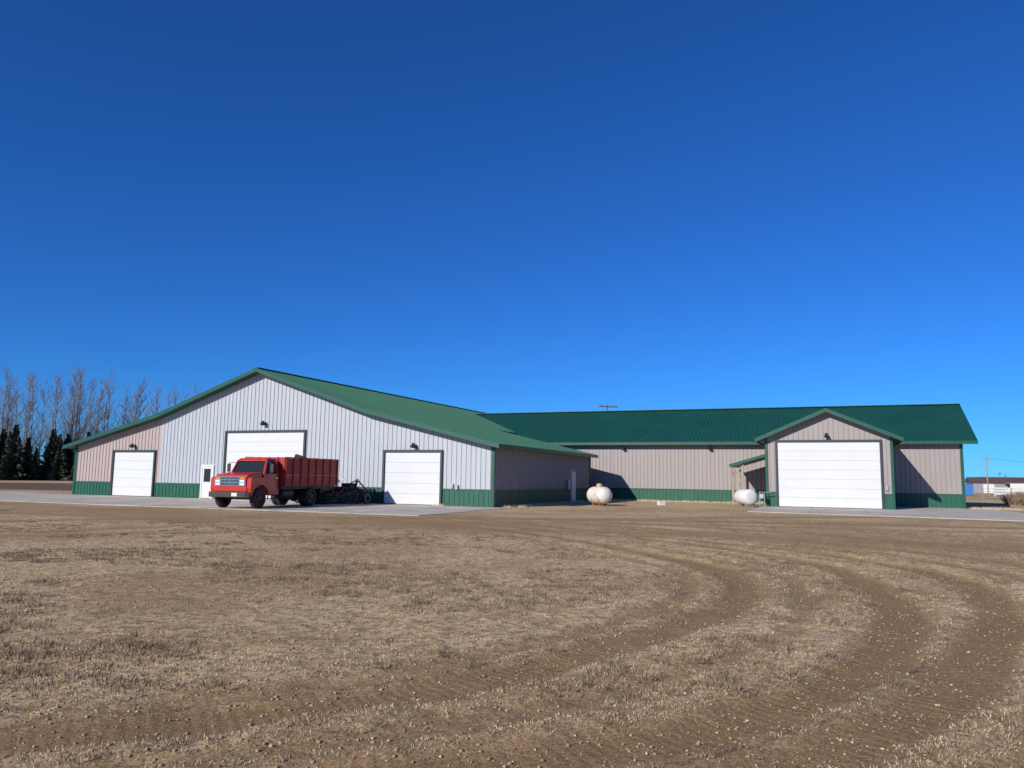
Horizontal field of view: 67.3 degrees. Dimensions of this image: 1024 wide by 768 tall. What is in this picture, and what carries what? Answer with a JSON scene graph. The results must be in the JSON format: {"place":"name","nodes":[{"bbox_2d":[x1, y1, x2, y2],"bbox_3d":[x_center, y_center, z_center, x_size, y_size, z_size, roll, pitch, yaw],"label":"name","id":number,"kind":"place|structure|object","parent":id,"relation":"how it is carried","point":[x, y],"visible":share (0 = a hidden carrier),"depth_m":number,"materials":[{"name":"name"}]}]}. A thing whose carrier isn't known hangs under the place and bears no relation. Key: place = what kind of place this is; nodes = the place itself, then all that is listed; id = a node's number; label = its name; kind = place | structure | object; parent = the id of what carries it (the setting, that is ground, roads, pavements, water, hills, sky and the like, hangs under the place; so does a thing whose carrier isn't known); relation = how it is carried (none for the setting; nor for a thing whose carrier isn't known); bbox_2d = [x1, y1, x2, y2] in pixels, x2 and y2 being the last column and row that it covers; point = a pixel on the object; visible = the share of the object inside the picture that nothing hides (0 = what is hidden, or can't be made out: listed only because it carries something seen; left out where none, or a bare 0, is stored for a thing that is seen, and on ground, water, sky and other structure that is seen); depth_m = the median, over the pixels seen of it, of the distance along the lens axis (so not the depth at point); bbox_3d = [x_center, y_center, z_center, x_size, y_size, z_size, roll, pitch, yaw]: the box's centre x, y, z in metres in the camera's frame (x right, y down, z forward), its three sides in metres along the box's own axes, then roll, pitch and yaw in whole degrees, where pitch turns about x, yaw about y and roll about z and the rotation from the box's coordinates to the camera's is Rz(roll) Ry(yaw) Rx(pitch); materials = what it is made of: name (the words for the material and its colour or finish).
{"place":"outdoors","nodes":[
{"label":"outdoors","id":0,"kind":"place"},
{"bbox_2d":[0,480,1023,767],"bbox_3d":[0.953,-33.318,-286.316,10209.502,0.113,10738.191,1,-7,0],"label":"ground","id":1,"kind":"structure","parent":0,"point":[580,524],"depth_m":7.88,"materials":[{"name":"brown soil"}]},
{"bbox_2d":[0,440,2,458],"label":"spruce tree","id":2,"kind":"object","parent":1,"relation":"on","point":[1,449],"visible":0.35,"depth_m":134.96,"materials":[{"name":"green plant"}]},
{"bbox_2d":[0,428,7,449],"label":"spruce tree","id":3,"kind":"object","parent":1,"relation":"on","point":[3,432],"visible":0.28,"depth_m":138.89,"materials":[{"name":"green plant"}]},
{"bbox_2d":[1,432,7,450],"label":"spruce tree","id":4,"kind":"object","parent":1,"relation":"on","point":[3,445],"visible":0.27,"depth_m":138.86,"materials":[{"name":"green plant"}]},
{"bbox_2d":[0,432,15,477],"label":"spruce tree","id":5,"kind":"object","parent":1,"relation":"on","point":[5,452],"visible":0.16,"depth_m":133.20,"materials":[{"name":"green plant"}]},
{"bbox_2d":[0,362,20,431],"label":"poplar tree","id":6,"kind":"object","parent":1,"relation":"on","point":[5,392],"visible":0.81,"depth_m":152.47,"materials":[{"name":"brown plant"}]},
{"bbox_2d":[0,389,21,434],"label":"poplar tree","id":7,"kind":"object","parent":1,"relation":"on","point":[7,425],"visible":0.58,"depth_m":150.01,"materials":[{"name":"brown plant"}]},
{"bbox_2d":[0,396,22,435],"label":"poplar tree","id":8,"kind":"object","parent":1,"relation":"on","point":[12,417],"visible":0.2,"depth_m":189.25,"materials":[{"name":"brown plant"}]},
{"bbox_2d":[0,375,23,443],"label":"poplar tree","id":9,"kind":"object","parent":1,"relation":"on","point":[8,410],"visible":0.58,"depth_m":153.20,"materials":[{"name":"brown plant"}]},
{"bbox_2d":[2,395,22,438],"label":"poplar tree","id":10,"kind":"object","parent":1,"relation":"on","point":[9,414],"visible":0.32,"depth_m":191.51,"materials":[{"name":"brown plant"}]},
{"bbox_2d":[0,424,26,480],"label":"spruce tree","id":11,"kind":"object","parent":1,"relation":"on","point":[7,461],"visible":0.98,"depth_m":131.92,"materials":[{"name":"green plant"}]},
{"bbox_2d":[2,380,27,437],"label":"poplar tree","id":12,"kind":"object","parent":1,"relation":"on","point":[15,396],"visible":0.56,"depth_m":183.72,"materials":[{"name":"brown plant"}]},
{"bbox_2d":[9,437,38,480],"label":"spruce tree","id":13,"kind":"object","parent":1,"relation":"on","point":[28,465],"visible":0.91,"depth_m":133.81,"materials":[{"name":"green plant"}]},
{"bbox_2d":[5,372,43,450],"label":"poplar tree","id":14,"kind":"object","parent":1,"relation":"on","point":[26,418],"visible":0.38,"depth_m":186.79,"materials":[{"name":"brown plant"}]},
{"bbox_2d":[6,371,48,452],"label":"poplar tree","id":15,"kind":"object","parent":1,"relation":"on","point":[29,411],"visible":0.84,"depth_m":153.95,"materials":[{"name":"brown plant"}]},
{"bbox_2d":[20,386,46,452],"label":"poplar tree","id":16,"kind":"object","parent":1,"relation":"on","point":[32,402],"visible":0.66,"depth_m":155.17,"materials":[{"name":"brown plant"}]},
{"bbox_2d":[33,455,39,480],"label":"spruce tree","id":17,"kind":"object","parent":1,"relation":"on","point":[35,461],"visible":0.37,"depth_m":136.95,"materials":[{"name":"green plant"}]},
{"bbox_2d":[33,448,41,464],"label":"spruce tree","id":18,"kind":"object","parent":1,"relation":"on","point":[36,451],"visible":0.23,"depth_m":140.48,"materials":[{"name":"green plant"}]},
{"bbox_2d":[25,377,52,460],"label":"poplar tree","id":19,"kind":"object","parent":1,"relation":"on","point":[42,422],"visible":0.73,"depth_m":190.08,"materials":[{"name":"brown plant"}]},
{"bbox_2d":[35,428,57,480],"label":"spruce tree","id":20,"kind":"object","parent":1,"relation":"on","point":[44,467],"visible":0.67,"depth_m":137.44,"materials":[{"name":"green plant"}]},
{"bbox_2d":[40,374,66,448],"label":"poplar tree","id":21,"kind":"object","parent":1,"relation":"on","point":[56,395],"visible":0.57,"depth_m":191.12,"materials":[{"name":"brown plant"}]},
{"bbox_2d":[39,434,69,480],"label":"spruce tree","id":22,"kind":"object","parent":1,"relation":"on","point":[56,443],"visible":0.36,"depth_m":137.85,"materials":[{"name":"green plant"}]},
{"bbox_2d":[41,373,71,452],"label":"poplar tree","id":23,"kind":"object","parent":1,"relation":"on","point":[57,403],"visible":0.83,"depth_m":161.69,"materials":[{"name":"brown plant"}]},
{"bbox_2d":[46,440,69,480],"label":"spruce tree","id":24,"kind":"object","parent":1,"relation":"on","point":[59,464],"visible":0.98,"depth_m":135.91,"materials":[{"name":"green plant"}]},
{"bbox_2d":[45,378,81,443],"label":"poplar tree","id":25,"kind":"object","parent":1,"relation":"on","point":[72,415],"visible":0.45,"depth_m":163.53,"materials":[{"name":"brown plant"}]},
{"bbox_2d":[59,390,78,435],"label":"poplar tree","id":26,"kind":"object","parent":1,"relation":"on","point":[69,414],"visible":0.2,"depth_m":189.16,"materials":[{"name":"brown plant"}]},
{"bbox_2d":[64,433,74,474],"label":"spruce tree","id":27,"kind":"object","parent":1,"relation":"on","point":[69,452],"visible":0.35,"depth_m":139.79,"materials":[{"name":"green plant"}]},
{"bbox_2d":[67,465,73,480],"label":"spruce tree","id":28,"kind":"object","parent":1,"relation":"on","point":[70,476],"visible":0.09,"depth_m":134.63,"materials":[{"name":"green plant"}]},
{"bbox_2d":[69,451,74,473],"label":"spruce tree","id":29,"kind":"object","parent":1,"relation":"on","point":[72,464],"visible":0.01,"depth_m":138.64,"materials":[{"name":"green plant"}]},
{"bbox_2d":[60,368,92,456],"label":"poplar tree","id":30,"kind":"object","parent":1,"relation":"on","point":[78,397],"visible":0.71,"depth_m":161.86,"materials":[{"name":"brown plant"}]},
{"bbox_2d":[61,366,95,441],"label":"poplar tree","id":31,"kind":"object","parent":1,"relation":"on","point":[78,411],"visible":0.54,"depth_m":164.93,"materials":[{"name":"brown plant"}]},
{"bbox_2d":[60,365,97,450],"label":"poplar tree","id":32,"kind":"object","parent":1,"relation":"on","point":[75,405],"visible":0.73,"depth_m":162.02,"materials":[{"name":"brown plant"}]},
{"bbox_2d":[65,377,102,435],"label":"poplar tree","id":33,"kind":"object","parent":1,"relation":"on","point":[90,404],"visible":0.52,"depth_m":192.74,"materials":[{"name":"brown plant"}]},
{"bbox_2d":[80,397,99,437],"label":"poplar tree","id":34,"kind":"object","parent":1,"relation":"on","point":[91,413],"visible":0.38,"depth_m":194.38,"materials":[{"name":"brown plant"}]},
{"bbox_2d":[84,388,108,432],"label":"poplar tree","id":35,"kind":"object","parent":1,"relation":"on","point":[97,428],"visible":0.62,"depth_m":169.65,"materials":[{"name":"brown plant"}]},
{"bbox_2d":[85,369,118,434],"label":"poplar tree","id":36,"kind":"object","parent":1,"relation":"on","point":[104,407],"visible":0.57,"depth_m":171.31,"materials":[{"name":"brown plant"}]},
{"bbox_2d":[93,377,111,433],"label":"poplar tree","id":37,"kind":"object","parent":1,"relation":"on","point":[98,409],"visible":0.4,"depth_m":195.29,"materials":[{"name":"brown plant"}]},
{"bbox_2d":[89,376,119,433],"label":"poplar tree","id":38,"kind":"object","parent":1,"relation":"on","point":[104,417],"visible":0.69,"depth_m":167.96,"materials":[{"name":"brown plant"}]},
{"bbox_2d":[115,400,126,425],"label":"poplar tree","id":39,"kind":"object","parent":1,"relation":"on","point":[121,415],"visible":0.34,"depth_m":197.05,"materials":[{"name":"brown plant"}]},
{"bbox_2d":[110,381,134,427],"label":"poplar tree","id":40,"kind":"object","parent":1,"relation":"on","point":[126,403],"visible":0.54,"depth_m":171.57,"materials":[{"name":"brown plant"}]},
{"bbox_2d":[116,395,135,425],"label":"poplar tree","id":41,"kind":"object","parent":1,"relation":"on","point":[129,413],"visible":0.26,"depth_m":197.08,"materials":[{"name":"brown plant"}]},
{"bbox_2d":[125,389,140,420],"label":"poplar tree","id":42,"kind":"object","parent":1,"relation":"on","point":[136,408],"visible":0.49,"depth_m":176.93,"materials":[{"name":"brown plant"}]},
{"bbox_2d":[122,384,147,424],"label":"poplar tree","id":43,"kind":"object","parent":1,"relation":"on","point":[135,418],"visible":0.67,"depth_m":176.23,"materials":[{"name":"brown plant"}]},
{"bbox_2d":[125,381,150,421],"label":"poplar tree","id":44,"kind":"object","parent":1,"relation":"on","point":[142,387],"visible":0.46,"depth_m":200.51,"materials":[{"name":"brown plant"}]},
{"bbox_2d":[143,397,154,415],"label":"poplar tree","id":45,"kind":"object","parent":1,"relation":"on","point":[147,411],"visible":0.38,"depth_m":181.18,"materials":[{"name":"brown plant"}]},
{"bbox_2d":[144,383,163,415],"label":"poplar tree","id":46,"kind":"object","parent":1,"relation":"on","point":[156,400],"visible":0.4,"depth_m":208.03,"materials":[{"name":"brown plant"}]},
{"bbox_2d":[149,391,163,414],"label":"poplar tree","id":47,"kind":"object","parent":1,"relation":"on","point":[157,408],"visible":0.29,"depth_m":179.63,"materials":[{"name":"brown plant"}]},
{"bbox_2d":[162,391,174,408],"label":"poplar tree","id":48,"kind":"object","parent":1,"relation":"on","point":[168,399],"visible":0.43,"depth_m":183.57,"materials":[{"name":"brown plant"}]},
{"bbox_2d":[164,382,183,409],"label":"poplar tree","id":49,"kind":"object","parent":1,"relation":"on","point":[175,394],"visible":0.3,"depth_m":209.04,"materials":[{"name":"brown plant"}]},
{"bbox_2d":[187,382,201,398],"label":"poplar tree","id":50,"kind":"object","parent":1,"relation":"on","point":[195,389],"visible":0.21,"depth_m":205.03,"materials":[{"name":"brown plant"}]},
{"bbox_2d":[62,367,597,506],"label":"green roof gable shop","id":51,"kind":"structure","parent":1,"relation":"on","point":[387,448],"depth_m":49.35,"materials":[{"name":"beige metal"}]},
{"bbox_2d":[112,452,153,495],"bbox_3d":[-26.121,6.190,53.061,3.730,2.990,0.025,-2,-8,23],"label":"overhead door","id":52,"kind":"structure","parent":51,"relation":"in","point":[130,481],"depth_m":53.05,"materials":[{"name":"white paint"}]},
{"bbox_2d":[201,466,211,497],"bbox_3d":[-19.992,6.438,50.449,0.850,2.050,0.050,-2,-8,23],"label":"walk door","id":53,"kind":"structure","parent":51,"relation":"in","point":[205,489],"depth_m":50.41,"materials":[{"name":"white paint"}]},
{"bbox_2d":[203,469,210,481],"bbox_3d":[-19.998,5.987,50.474,0.550,0.850,0.017,-2,-8,23],"label":"door window","id":54,"kind":"structure","parent":51,"relation":"in","point":[207,472],"depth_m":50.46,"materials":[{"name":"black glass"}]},
{"bbox_2d":[225,432,303,499],"bbox_3d":[-15.774,5.195,48.846,6.130,4.240,0.025,-2,-8,23],"label":"overhead door","id":55,"kind":"structure","parent":51,"relation":"in","point":[260,441],"depth_m":49.04,"materials":[{"name":"white paint"}]},
{"bbox_2d":[384,452,439,504],"bbox_3d":[-5.790,5.453,44.624,3.680,2.990,0.025,-2,-8,23],"label":"overhead door","id":56,"kind":"structure","parent":51,"relation":"in","point":[408,477],"depth_m":44.60,"materials":[{"name":"white paint"}]},
{"bbox_2d":[571,472,575,500],"bbox_3d":[4.448,7.413,55.613,0.050,2.070,0.900,-2,-8,23],"label":"side walk door","id":57,"kind":"structure","parent":51,"relation":"in","point":[573,474],"depth_m":55.52,"materials":[{"name":"white paint"}]},
{"bbox_2d":[0,492,1008,518],"bbox_3d":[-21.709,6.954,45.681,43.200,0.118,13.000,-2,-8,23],"label":"concrete apron","id":58,"kind":"object","parent":1,"relation":"on","point":[385,509],"visible":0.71,"depth_m":40.97,"materials":[{"name":"grey concrete"}]},
{"bbox_2d":[209,454,338,508],"bbox_3d":[-12.073,4.923,39.624,2.740,2.721,7.490,-2,-7,20],"label":"grain truck","id":59,"kind":"object","parent":58,"relation":"on","point":[255,481],"visible":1,"depth_m":38.13,"materials":[{"name":"metal"}]},
{"bbox_2d":[294,493,329,503],"bbox_3d":[-11.620,6.300,43.818,2.826,1.014,1.065,-2,-8,23],"label":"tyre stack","id":60,"kind":"object","parent":58,"relation":"on","point":[325,498],"visible":0.42,"depth_m":43.09,"materials":[{"name":"rubber"}]},
{"bbox_2d":[315,475,358,503],"bbox_3d":[-10.370,6.139,44.895,2.889,1.634,1.717,2,-7,-13],"label":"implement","id":61,"kind":"object","parent":58,"relation":"on","point":[343,498],"visible":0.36,"depth_m":44.70,"materials":[{"name":"black metal"}]},
{"bbox_2d":[333,479,372,503],"bbox_3d":[-9.309,6.147,44.069,1.981,1.436,2.252,-2,-8,23],"label":"farm implement","id":62,"kind":"object","parent":58,"relation":"on","point":[365,498],"visible":0.98,"depth_m":44.26,"materials":[{"name":"paint"}]},
{"bbox_2d":[0,510,1023,704],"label":"weed clumps","id":63,"kind":"object","parent":1,"relation":"on","point":[451,590],"visible":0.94,"depth_m":11.72,"materials":[{"name":"beige plant"}]},
{"bbox_2d":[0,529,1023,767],"bbox_3d":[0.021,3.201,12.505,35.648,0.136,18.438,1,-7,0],"label":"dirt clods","id":64,"kind":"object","parent":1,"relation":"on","point":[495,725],"visible":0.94,"depth_m":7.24,"materials":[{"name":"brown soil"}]},
{"bbox_2d":[587,483,611,505],"bbox_3d":[5.529,6.977,48.663,1.060,1.380,1.960,5,-8,-30],"label":"propane tank","id":65,"kind":"object","parent":1,"relation":"on","point":[599,494],"visible":1,"depth_m":48.11,"materials":[{"name":"white metal"}]},
{"bbox_2d":[657,501,664,504],"bbox_3d":[9.788,7.815,50.442,0.470,0.270,0.330,3,-7,-17],"label":"white utility box","id":66,"kind":"object","parent":1,"relation":"on","point":[660,502],"visible":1,"depth_m":50.32,"materials":[{"name":"paint"}]},
{"bbox_2d":[475,403,977,508],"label":"long machine shed","id":67,"kind":"structure","parent":1,"relation":"on","point":[681,455],"depth_m":60.16,"materials":[{"name":"beige metal"}]},
{"bbox_2d":[598,404,617,410],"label":"rooftop antenna","id":68,"kind":"object","parent":67,"relation":"on","point":[607,406],"visible":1,"depth_m":69.56,"materials":[{"name":"grey metal"}]},
{"bbox_2d":[434,498,1022,510],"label":"wall weeds","id":69,"kind":"object","parent":1,"relation":"on","point":[552,503],"depth_m":51.99,"materials":[{"name":"plant"}]},
{"bbox_2d":[734,486,756,506],"bbox_3d":[15.419,7.396,50.793,1.000,1.350,1.400,3,-7,-15],"label":"fuel tank","id":70,"kind":"object","parent":1,"relation":"on","point":[746,497],"visible":0.98,"depth_m":50.25,"materials":[{"name":"white metal"}]},
{"bbox_2d":[729,408,903,509],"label":"gable garage wing","id":71,"kind":"structure","parent":1,"relation":"on","point":[825,458],"depth_m":49.72,"materials":[{"name":"beige metal"}]},
{"bbox_2d":[777,442,881,508],"bbox_3d":[20.397,5.841,49.639,6.120,4.190,0.025,-2,-8,23],"label":"overhead door","id":72,"kind":"structure","parent":71,"relation":"in","point":[860,461],"depth_m":49.58,"materials":[{"name":"white paint"}]},
{"bbox_2d":[747,506,1023,520],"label":"garage apron","id":73,"kind":"object","parent":1,"relation":"on","point":[944,513],"visible":0.75,"depth_m":43.07,"materials":[{"name":"concrete"}]},
{"bbox_2d":[755,491,770,506],"bbox_3d":[16.437,7.525,50.286,1.056,1.000,0.283,0,-7,6],"label":"gas meter","id":74,"kind":"object","parent":73,"relation":"on","point":[761,496],"visible":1,"depth_m":50.26,"materials":[{"name":"grey metal"}]},
{"bbox_2d":[965,484,973,494],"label":"blue container","id":75,"kind":"object","parent":1,"relation":"on","point":[969,489],"visible":0.62,"depth_m":113.90,"materials":[{"name":"paint"}]},
{"bbox_2d":[965,477,1006,492],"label":"grey shed","id":76,"kind":"structure","parent":1,"relation":"on","point":[979,483],"depth_m":157.23,"materials":[{"name":"metal"}]},
{"bbox_2d":[983,484,993,492],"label":"door","id":77,"kind":"structure","parent":76,"relation":"in","point":[991,486],"depth_m":156.75,"materials":[{"name":"white paint"}]},
{"bbox_2d":[981,456,991,493],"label":"utility pole","id":78,"kind":"object","parent":1,"relation":"on","point":[986,459],"visible":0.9,"depth_m":133.25,"materials":[{"name":"brown wood"}]},
{"bbox_2d":[982,488,1011,498],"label":"post fence","id":79,"kind":"object","parent":1,"relation":"on","point":[983,494],"visible":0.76,"depth_m":91.16,"materials":[{"name":"white wood"}]},
{"bbox_2d":[999,492,1018,504],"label":"dry shrub","id":80,"kind":"object","parent":1,"relation":"on","point":[1007,498],"visible":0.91,"depth_m":66.16,"materials":[{"name":"beige plant"}]},
{"bbox_2d":[994,486,1023,495],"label":"white fence","id":81,"kind":"object","parent":1,"relation":"on","point":[1009,489],"visible":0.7,"depth_m":111.68,"materials":[{"name":"paint"}]},
{"bbox_2d":[1011,490,1023,496],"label":"dry shrub","id":82,"kind":"object","parent":1,"relation":"on","point":[1019,494],"visible":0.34,"depth_m":69.33,"materials":[{"name":"beige plant"}]},
{"bbox_2d":[1012,497,1023,505],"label":"dry shrub","id":83,"kind":"object","parent":1,"relation":"on","point":[1019,500],"visible":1,"depth_m":63.25,"materials":[{"name":"beige plant"}]},
{"bbox_2d":[0,0,1023,483],"label":"sky","id":84,"kind":"structure","parent":0,"point":[486,206],"materials":[{"name":"blue"}]},
{"bbox_2d":[1005,482,1023,492],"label":"walls","id":85,"kind":"structure","parent":0,"point":[1016,484],"depth_m":168.07,"materials":[{"name":"white paint"}]},
{"bbox_2d":[1003,477,1023,481],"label":"roof","id":86,"kind":"structure","parent":85,"relation":"on","point":[1014,479],"depth_m":169.63,"materials":[{"name":"red metal"}]}
]}

